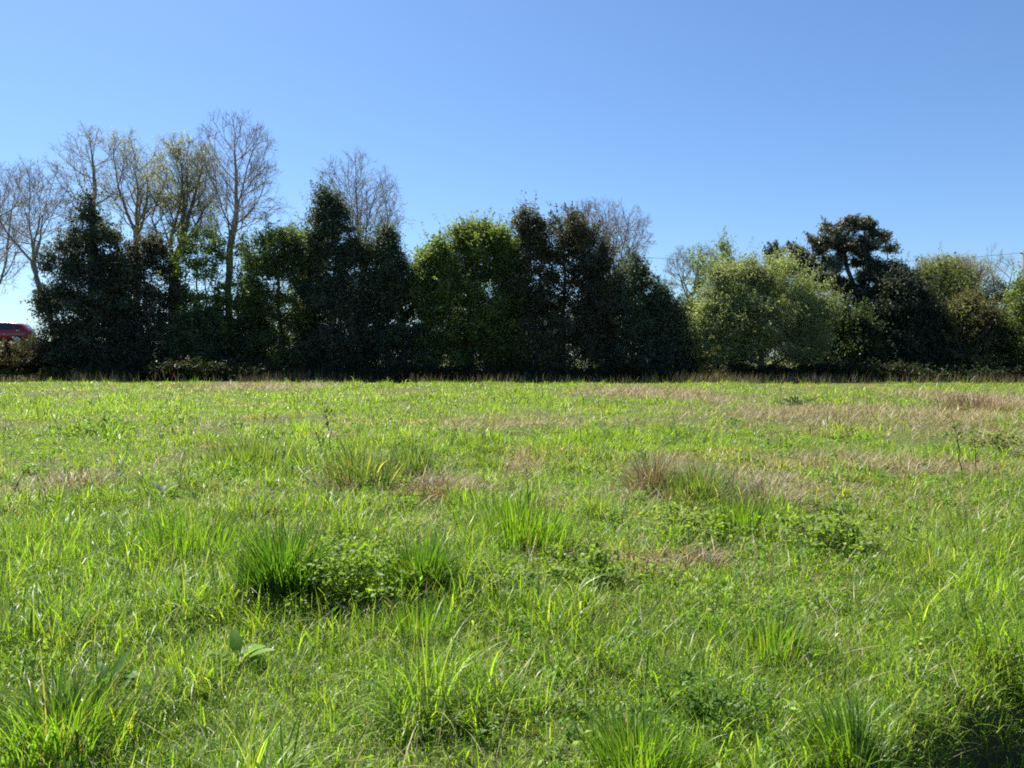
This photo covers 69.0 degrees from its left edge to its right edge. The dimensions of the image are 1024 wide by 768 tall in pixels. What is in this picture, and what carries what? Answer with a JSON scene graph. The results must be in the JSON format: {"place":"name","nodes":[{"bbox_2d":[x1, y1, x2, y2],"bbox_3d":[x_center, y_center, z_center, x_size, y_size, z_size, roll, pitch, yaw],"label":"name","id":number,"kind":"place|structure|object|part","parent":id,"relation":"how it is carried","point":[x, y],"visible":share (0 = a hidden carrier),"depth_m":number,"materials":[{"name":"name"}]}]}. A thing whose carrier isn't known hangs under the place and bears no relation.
{"place":"outdoors","nodes":[
{"label":"outdoors","id":0,"kind":"place"},
{"bbox_2d":[0,322,35,343],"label":"red car","id":1,"kind":"object","parent":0,"point":[8,331],"visible":0.57,"depth_m":58.09,"materials":[{"name":"red paint"}]},
{"bbox_3d":[-39.326,-4.486,57.926,0.938,0.449,0.137,-1,2,-20],"label":"side window","id":2,"kind":"part","parent":1,"relation":"part of","materials":[{"name":"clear glass"}]},
{"bbox_3d":[-38.529,-4.486,58.229,0.633,0.407,0.152,-1,2,-20],"label":"side window","id":3,"kind":"part","parent":1,"relation":"part of","materials":[{"name":"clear glass"}]},
{"bbox_2d":[0,345,1023,767],"bbox_3d":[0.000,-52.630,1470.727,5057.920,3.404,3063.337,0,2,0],"label":"ground","id":4,"kind":"structure","parent":0,"point":[968,743],"depth_m":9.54,"materials":[{"name":"green plant"}]},
{"bbox_2d":[12,469,27,495],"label":"weed stalk","id":5,"kind":"object","parent":4,"relation":"on","point":[18,481],"visible":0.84,"depth_m":8.60,"materials":[{"name":"green plant"}]},
{"bbox_2d":[0,161,62,296],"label":"bare tree","id":6,"kind":"object","parent":4,"relation":"on","point":[2,275],"visible":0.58,"depth_m":65.46,"materials":[{"name":"grey plant"}]},
{"bbox_2d":[0,157,82,337],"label":"bare tree","id":7,"kind":"object","parent":4,"relation":"on","point":[34,243],"visible":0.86,"depth_m":57.70,"materials":[{"name":"grey plant"}]},
{"bbox_2d":[0,330,100,376],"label":"bramble bush","id":8,"kind":"object","parent":4,"relation":"on","point":[20,357],"visible":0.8,"depth_m":52.24,"materials":[{"name":"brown plant"}]},
{"bbox_2d":[0,340,108,377],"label":"verge scrub","id":9,"kind":"object","parent":4,"relation":"on","point":[30,373],"visible":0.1,"depth_m":53.62,"materials":[{"name":"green plant"}]},
{"bbox_2d":[0,460,145,499],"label":"straw tussock","id":10,"kind":"object","parent":4,"relation":"on","point":[80,476],"visible":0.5,"depth_m":8.95,"materials":[{"name":"beige plant"}]},
{"bbox_2d":[5,166,159,380],"bbox_3d":[-30.391,-7.960,53.644,10.122,15.528,7.692,0,2,0],"label":"evergreen tree","id":11,"kind":"object","parent":4,"relation":"on","point":[89,306],"visible":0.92,"depth_m":52.94,"materials":[{"name":"green plant"}]},
{"bbox_2d":[35,119,145,227],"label":"bare tree","id":12,"kind":"object","parent":4,"relation":"on","point":[92,161],"visible":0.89,"depth_m":60.45,"materials":[{"name":"grey plant"}]},
{"bbox_2d":[0,635,183,767],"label":"grass tuft","id":13,"kind":"object","parent":4,"relation":"on","point":[82,713],"visible":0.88,"depth_m":3.20,"materials":[{"name":"green plant"}]},
{"bbox_2d":[48,416,155,432],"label":"leafy weed","id":14,"kind":"object","parent":4,"relation":"on","point":[92,427],"visible":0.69,"depth_m":15.46,"materials":[{"name":"green plant"}]},
{"bbox_2d":[87,651,147,681],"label":"broad leaf weed","id":15,"kind":"object","parent":4,"relation":"on","point":[123,656],"visible":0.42,"depth_m":3.73,"materials":[{"name":"green plant"}]},
{"bbox_2d":[85,127,176,307],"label":"bare tree","id":16,"kind":"object","parent":4,"relation":"on","point":[136,184],"visible":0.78,"depth_m":60.99,"materials":[{"name":"brown plant"}]},
{"bbox_2d":[84,213,197,368],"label":"evergreen tree","id":17,"kind":"object","parent":4,"relation":"on","point":[150,251],"visible":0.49,"depth_m":54.47,"materials":[{"name":"green plant"}]},
{"bbox_2d":[146,481,178,497],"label":"broad leaf weed","id":18,"kind":"object","parent":4,"relation":"on","point":[159,486],"visible":0.57,"depth_m":8.31,"materials":[{"name":"green plant"}]},
{"bbox_2d":[88,496,256,566],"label":"grass tuft","id":19,"kind":"object","parent":4,"relation":"on","point":[167,531],"visible":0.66,"depth_m":5.98,"materials":[{"name":"green plant"}]},
{"bbox_2d":[130,129,228,324],"bbox_3d":[-26.470,-11.139,59.601,8.153,18.365,6.336,0,2,0],"label":"budding tree","id":20,"kind":"object","parent":4,"relation":"on","point":[181,205],"visible":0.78,"depth_m":59.22,"materials":[{"name":"green plant"}]},
{"bbox_2d":[156,208,238,356],"bbox_3d":[-23.233,-6.700,55.813,6.433,12.777,5.922,0,2,0],"label":"leafy bush","id":21,"kind":"object","parent":4,"relation":"on","point":[190,250],"visible":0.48,"depth_m":55.12,"materials":[{"name":"green plant"}]},
{"bbox_2d":[197,255,223,306],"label":"bare tree","id":22,"kind":"object","parent":4,"relation":"on","point":[208,282],"visible":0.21,"depth_m":57.90,"materials":[{"name":"grey plant"}]},
{"bbox_2d":[148,292,284,379],"bbox_3d":[-21.825,-3.480,54.964,8.660,6.519,9.038,2,3,44],"label":"leafy bush","id":23,"kind":"object","parent":4,"relation":"on","point":[222,347],"visible":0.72,"depth_m":53.64,"materials":[{"name":"green plant"}]},
{"bbox_2d":[182,106,294,354],"bbox_3d":[-20.413,-10.604,56.652,8.737,20.557,7.533,0,2,0],"label":"bare tree","id":24,"kind":"object","parent":4,"relation":"on","point":[237,207],"visible":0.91,"depth_m":56.30,"materials":[{"name":"grey plant"}]},
{"bbox_2d":[202,629,274,665],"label":"broad leaf weed","id":25,"kind":"object","parent":4,"relation":"on","point":[236,640],"visible":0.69,"depth_m":3.99,"materials":[{"name":"green plant"}]},
{"bbox_2d":[221,227,263,360],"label":"leafy bush","id":26,"kind":"object","parent":4,"relation":"on","point":[232,305],"visible":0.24,"depth_m":55.25,"materials":[{"name":"green plant"}]},
{"bbox_2d":[192,432,301,468],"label":"grass tuft","id":27,"kind":"object","parent":4,"relation":"on","point":[254,453],"visible":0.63,"depth_m":10.81,"materials":[{"name":"green plant"}]},
{"bbox_2d":[230,210,325,373],"bbox_3d":[-16.709,-6.391,54.275,7.540,12.415,7.208,2,3,43],"label":"leafy bush","id":28,"kind":"object","parent":4,"relation":"on","point":[264,300],"visible":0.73,"depth_m":53.15,"materials":[{"name":"green plant"}]},
{"bbox_2d":[212,510,344,606],"bbox_3d":[-1.537,1.125,4.923,0.954,0.697,0.938,0,2,0],"label":"grass tuft","id":29,"kind":"object","parent":4,"relation":"on","point":[266,552],"visible":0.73,"depth_m":4.82,"materials":[{"name":"green plant"}]},
{"bbox_2d":[278,215,331,337],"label":"leafy tree","id":30,"kind":"object","parent":4,"relation":"on","point":[307,285],"visible":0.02,"depth_m":57.00,"materials":[{"name":"green plant"}]},
{"bbox_2d":[321,403,335,458],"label":"weed stalk","id":31,"kind":"object","parent":4,"relation":"on","point":[327,423],"visible":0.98,"depth_m":11.71,"materials":[{"name":"green plant"}]},
{"bbox_2d":[282,172,385,371],"bbox_3d":[-12.545,-7.753,53.459,7.641,14.964,6.712,0,2,0],"label":"evergreen tree","id":32,"kind":"object","parent":4,"relation":"on","point":[330,214],"visible":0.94,"depth_m":52.85,"materials":[{"name":"green plant"}]},
{"bbox_2d":[312,600,357,620],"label":"broad leaf weed","id":33,"kind":"object","parent":4,"relation":"on","point":[345,607],"visible":0.59,"depth_m":4.68,"materials":[{"name":"green plant"}]},
{"bbox_2d":[303,469,390,498],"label":"straw tussock","id":34,"kind":"object","parent":4,"relation":"on","point":[342,480],"visible":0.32,"depth_m":8.85,"materials":[{"name":"green plant"}]},
{"bbox_2d":[296,431,422,491],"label":"grass tuft","id":35,"kind":"object","parent":4,"relation":"on","point":[351,467],"visible":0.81,"depth_m":9.10,"materials":[{"name":"green plant"}]},
{"bbox_2d":[305,144,415,368],"bbox_3d":[-12.468,-10.062,61.730,9.105,19.140,6.404,0,2,0],"label":"bare tree","id":36,"kind":"object","parent":4,"relation":"on","point":[356,198],"visible":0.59,"depth_m":60.85,"materials":[{"name":"grey plant"}]},
{"bbox_2d":[273,522,451,611],"bbox_3d":[-1.109,1.205,4.945,1.432,0.531,1.318,0,2,0],"label":"leafy weed","id":37,"kind":"object","parent":4,"relation":"on","point":[361,572],"visible":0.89,"depth_m":4.86,"materials":[{"name":"green plant"}]},
{"bbox_2d":[337,203,440,379],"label":"evergreen tree","id":38,"kind":"object","parent":4,"relation":"on","point":[385,274],"visible":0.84,"depth_m":53.42,"materials":[{"name":"green plant"}]},
{"bbox_2d":[380,435,445,476],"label":"grass tuft","id":39,"kind":"object","parent":4,"relation":"on","point":[417,460],"visible":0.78,"depth_m":10.10,"materials":[{"name":"green plant"}]},
{"bbox_2d":[365,588,467,648],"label":"grass tuft","id":40,"kind":"object","parent":4,"relation":"on","point":[421,615],"visible":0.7,"depth_m":4.31,"materials":[{"name":"green plant"}]},
{"bbox_2d":[361,527,473,600],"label":"grass tuft","id":41,"kind":"object","parent":4,"relation":"on","point":[423,553],"visible":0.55,"depth_m":5.01,"materials":[{"name":"green plant"}]},
{"bbox_2d":[376,471,511,503],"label":"straw tussock","id":42,"kind":"object","parent":4,"relation":"on","point":[433,480],"visible":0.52,"depth_m":8.86,"materials":[{"name":"plant"}]},
{"bbox_2d":[389,208,546,379],"bbox_3d":[-3.052,-6.487,53.873,11.408,12.497,6.432,0,2,0],"label":"broadleaf tree","id":43,"kind":"object","parent":4,"relation":"on","point":[453,281],"visible":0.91,"depth_m":52.95,"materials":[{"name":"green plant"}]},
{"bbox_2d":[374,553,574,599],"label":"leafy weed","id":44,"kind":"object","parent":4,"relation":"on","point":[488,581],"visible":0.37,"depth_m":5.10,"materials":[{"name":"green plant"}]},
{"bbox_2d":[0,392,1023,767],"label":"weeds","id":45,"kind":"object","parent":4,"relation":"on","point":[528,630],"visible":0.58,"depth_m":6.46,"materials":[{"name":"green plant"}]},
{"bbox_2d":[0,367,1023,383],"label":"margin grass","id":46,"kind":"structure","parent":4,"relation":"on","point":[707,378],"depth_m":48.03,"materials":[{"name":"plant"}]},
{"bbox_2d":[0,377,1023,767],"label":"dry straw","id":47,"kind":"object","parent":4,"relation":"on","point":[668,393],"visible":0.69,"depth_m":9.69,"materials":[{"name":"beige plant"}]},
{"bbox_2d":[450,481,588,557],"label":"grass tuft","id":48,"kind":"object","parent":4,"relation":"on","point":[521,524],"visible":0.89,"depth_m":6.32,"materials":[{"name":"green plant"}]},
{"bbox_2d":[521,465,533,503],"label":"weed stalk","id":49,"kind":"object","parent":4,"relation":"on","point":[527,484],"visible":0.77,"depth_m":7.53,"materials":[{"name":"green plant"}]},
{"bbox_2d":[36,353,1023,382],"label":"undergrowth","id":50,"kind":"object","parent":4,"relation":"on","point":[139,370],"visible":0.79,"depth_m":49.84,"materials":[{"name":"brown plant"}]},
{"bbox_2d":[497,190,629,371],"bbox_3d":[4.035,-7.071,53.304,10.375,13.749,6.966,0,2,0],"label":"evergreen tree","id":51,"kind":"object","parent":4,"relation":"on","point":[578,240],"visible":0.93,"depth_m":52.52,"materials":[{"name":"green plant"}]},
{"bbox_2d":[537,542,652,585],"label":"leafy weed","id":52,"kind":"object","parent":4,"relation":"on","point":[594,555],"visible":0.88,"depth_m":5.43,"materials":[{"name":"green plant"}]},
{"bbox_2d":[180,276,1019,367],"bbox_3d":[10.063,-4.917,58.251,73.094,8.271,4.137,0,2,0],"label":"hedge thicket","id":53,"kind":"object","parent":4,"relation":"on","point":[1000,296],"visible":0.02,"depth_m":57.50,"materials":[{"name":"green plant"}]},
{"bbox_2d":[559,196,656,279],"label":"bare tree","id":54,"kind":"object","parent":4,"relation":"on","point":[622,227],"visible":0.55,"depth_m":60.45,"materials":[{"name":"grey plant"}]},
{"bbox_2d":[560,686,728,767],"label":"grass tuft","id":55,"kind":"object","parent":4,"relation":"on","point":[633,755],"visible":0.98,"depth_m":2.96,"materials":[{"name":"green plant"}]},
{"bbox_2d":[586,237,702,379],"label":"evergreen tree","id":56,"kind":"object","parent":4,"relation":"on","point":[636,320],"visible":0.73,"depth_m":52.73,"materials":[{"name":"green plant"}]},
{"bbox_2d":[611,433,704,491],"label":"straw tussock","id":57,"kind":"object","parent":4,"relation":"on","point":[660,466],"visible":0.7,"depth_m":9.17,"materials":[{"name":"plant"}]},
{"bbox_2d":[626,276,718,376],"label":"dark bush","id":58,"kind":"object","parent":4,"relation":"on","point":[675,319],"visible":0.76,"depth_m":52.55,"materials":[{"name":"green plant"}]},
{"bbox_2d":[623,499,749,540],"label":"leafy weed","id":59,"kind":"object","parent":4,"relation":"on","point":[693,522],"visible":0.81,"depth_m":6.80,"materials":[{"name":"green plant"}]},
{"bbox_2d":[663,242,716,302],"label":"bare tree","id":60,"kind":"object","parent":4,"relation":"on","point":[689,269],"visible":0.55,"depth_m":59.82,"materials":[{"name":"grey plant"}]},
{"bbox_2d":[676,283,715,367],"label":"leafy bush","id":61,"kind":"object","parent":4,"relation":"on","point":[705,358],"visible":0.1,"depth_m":56.27,"materials":[{"name":"green plant"}]},
{"bbox_2d":[657,543,740,569],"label":"straw tussock","id":62,"kind":"object","parent":4,"relation":"on","point":[712,555],"visible":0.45,"depth_m":6.02,"materials":[{"name":"plant"}]},
{"bbox_2d":[648,451,755,502],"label":"grass tuft","id":63,"kind":"object","parent":4,"relation":"on","point":[695,478],"visible":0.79,"depth_m":8.50,"materials":[{"name":"green plant"}]},
{"bbox_2d":[599,659,814,735],"bbox_3d":[0.844,1.431,3.428,0.787,0.250,0.687,-1,2,-28],"label":"leafy weed","id":64,"kind":"object","parent":4,"relation":"on","point":[707,706],"visible":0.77,"depth_m":3.36,"materials":[{"name":"green plant"}]},
{"bbox_2d":[673,226,762,375],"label":"leafy tree","id":65,"kind":"object","parent":4,"relation":"on","point":[722,248],"visible":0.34,"depth_m":57.50,"materials":[{"name":"green plant"}]},
{"bbox_2d":[692,482,789,540],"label":"grass tuft","id":66,"kind":"object","parent":4,"relation":"on","point":[740,514],"visible":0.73,"depth_m":6.97,"materials":[{"name":"green plant"}]},
{"bbox_2d":[678,237,850,375],"bbox_3d":[17.475,-5.255,51.505,11.831,10.141,8.585,1,2,26],"label":"willow bush","id":67,"kind":"object","parent":4,"relation":"on","point":[735,323],"visible":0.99,"depth_m":50.99,"materials":[{"name":"green plant"}]},
{"bbox_2d":[699,467,838,513],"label":"straw tussock","id":68,"kind":"object","parent":4,"relation":"on","point":[760,490],"visible":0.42,"depth_m":8.33,"materials":[{"name":"beige plant"}]},
{"bbox_2d":[708,597,835,672],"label":"grass tuft","id":69,"kind":"object","parent":4,"relation":"on","point":[769,629],"visible":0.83,"depth_m":4.11,"materials":[{"name":"green plant"}]},
{"bbox_2d":[761,239,789,358],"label":"conifer tree","id":70,"kind":"object","parent":4,"relation":"on","point":[771,250],"visible":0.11,"depth_m":59.65,"materials":[{"name":"green plant"}]},
{"bbox_2d":[773,396,816,405],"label":"leafy weed","id":71,"kind":"object","parent":4,"relation":"on","point":[798,400],"visible":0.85,"depth_m":24.97,"materials":[{"name":"green plant"}]},
{"bbox_2d":[748,503,924,553],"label":"leafy weed","id":72,"kind":"object","parent":4,"relation":"on","point":[828,528],"visible":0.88,"depth_m":6.36,"materials":[{"name":"green plant"}]},
{"bbox_2d":[768,676,923,767],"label":"grass tuft","id":73,"kind":"object","parent":4,"relation":"on","point":[856,732],"visible":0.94,"depth_m":3.12,"materials":[{"name":"green plant"}]},
{"bbox_2d":[816,287,900,379],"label":"leafy bush","id":74,"kind":"object","parent":4,"relation":"on","point":[858,342],"visible":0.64,"depth_m":52.75,"materials":[{"name":"green plant"}]},
{"bbox_2d":[779,213,944,330],"bbox_3d":[26.976,-6.898,57.891,12.794,12.954,5.861,0,2,0],"label":"pine tree","id":75,"kind":"object","parent":4,"relation":"on","point":[861,247],"visible":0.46,"depth_m":56.93,"materials":[{"name":"green plant"}]},
{"bbox_2d":[841,244,976,379],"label":"evergreen tree","id":76,"kind":"object","parent":4,"relation":"on","point":[897,294],"visible":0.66,"depth_m":53.29,"materials":[{"name":"green plant"}]},
{"bbox_2d":[911,241,997,362],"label":"broadleaf tree","id":77,"kind":"object","parent":4,"relation":"on","point":[930,270],"visible":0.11,"depth_m":55.85,"materials":[{"name":"green plant"}]},
{"bbox_2d":[945,412,963,477],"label":"weed stalk","id":78,"kind":"object","parent":4,"relation":"on","point":[956,439],"visible":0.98,"depth_m":10.14,"materials":[{"name":"plant"}]},
{"bbox_2d":[909,250,1009,308],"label":"budding tree","id":79,"kind":"object","parent":4,"relation":"on","point":[979,270],"visible":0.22,"depth_m":58.35,"materials":[{"name":"green plant"}]},
{"bbox_2d":[917,387,1023,412],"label":"straw tussock","id":80,"kind":"object","parent":4,"relation":"on","point":[982,402],"visible":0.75,"depth_m":22.25,"materials":[{"name":"beige plant"}]},
{"bbox_2d":[970,432,977,472],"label":"weed stalk","id":81,"kind":"object","parent":4,"relation":"on","point":[975,450],"visible":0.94,"depth_m":10.69,"materials":[{"name":"plant"}]},
{"bbox_2d":[927,278,1023,380],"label":"leafy bush","id":82,"kind":"object","parent":4,"relation":"on","point":[970,314],"visible":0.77,"depth_m":52.73,"materials":[{"name":"green plant"}]},
{"bbox_2d":[933,430,1023,454],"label":"leafy weed","id":83,"kind":"object","parent":4,"relation":"on","point":[997,441],"visible":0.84,"depth_m":12.95,"materials":[{"name":"green plant"}]},
{"bbox_2d":[978,244,1018,320],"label":"bare tree","id":84,"kind":"object","parent":4,"relation":"on","point":[1003,270],"visible":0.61,"depth_m":62.59,"materials":[{"name":"grey plant"}]},
{"bbox_2d":[980,259,1023,374],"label":"leafy bush","id":85,"kind":"object","parent":4,"relation":"on","point":[1017,296],"visible":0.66,"depth_m":52.45,"materials":[{"name":"green plant"}]},
{"bbox_2d":[1020,250,1023,278],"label":"utility pole","id":86,"kind":"object","parent":4,"relation":"on","point":[1022,253],"visible":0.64,"depth_m":65.57,"materials":[{"name":"wood"}]},
{"bbox_2d":[0,0,1023,356],"label":"sky","id":87,"kind":"structure","parent":0,"point":[762,120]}
]}

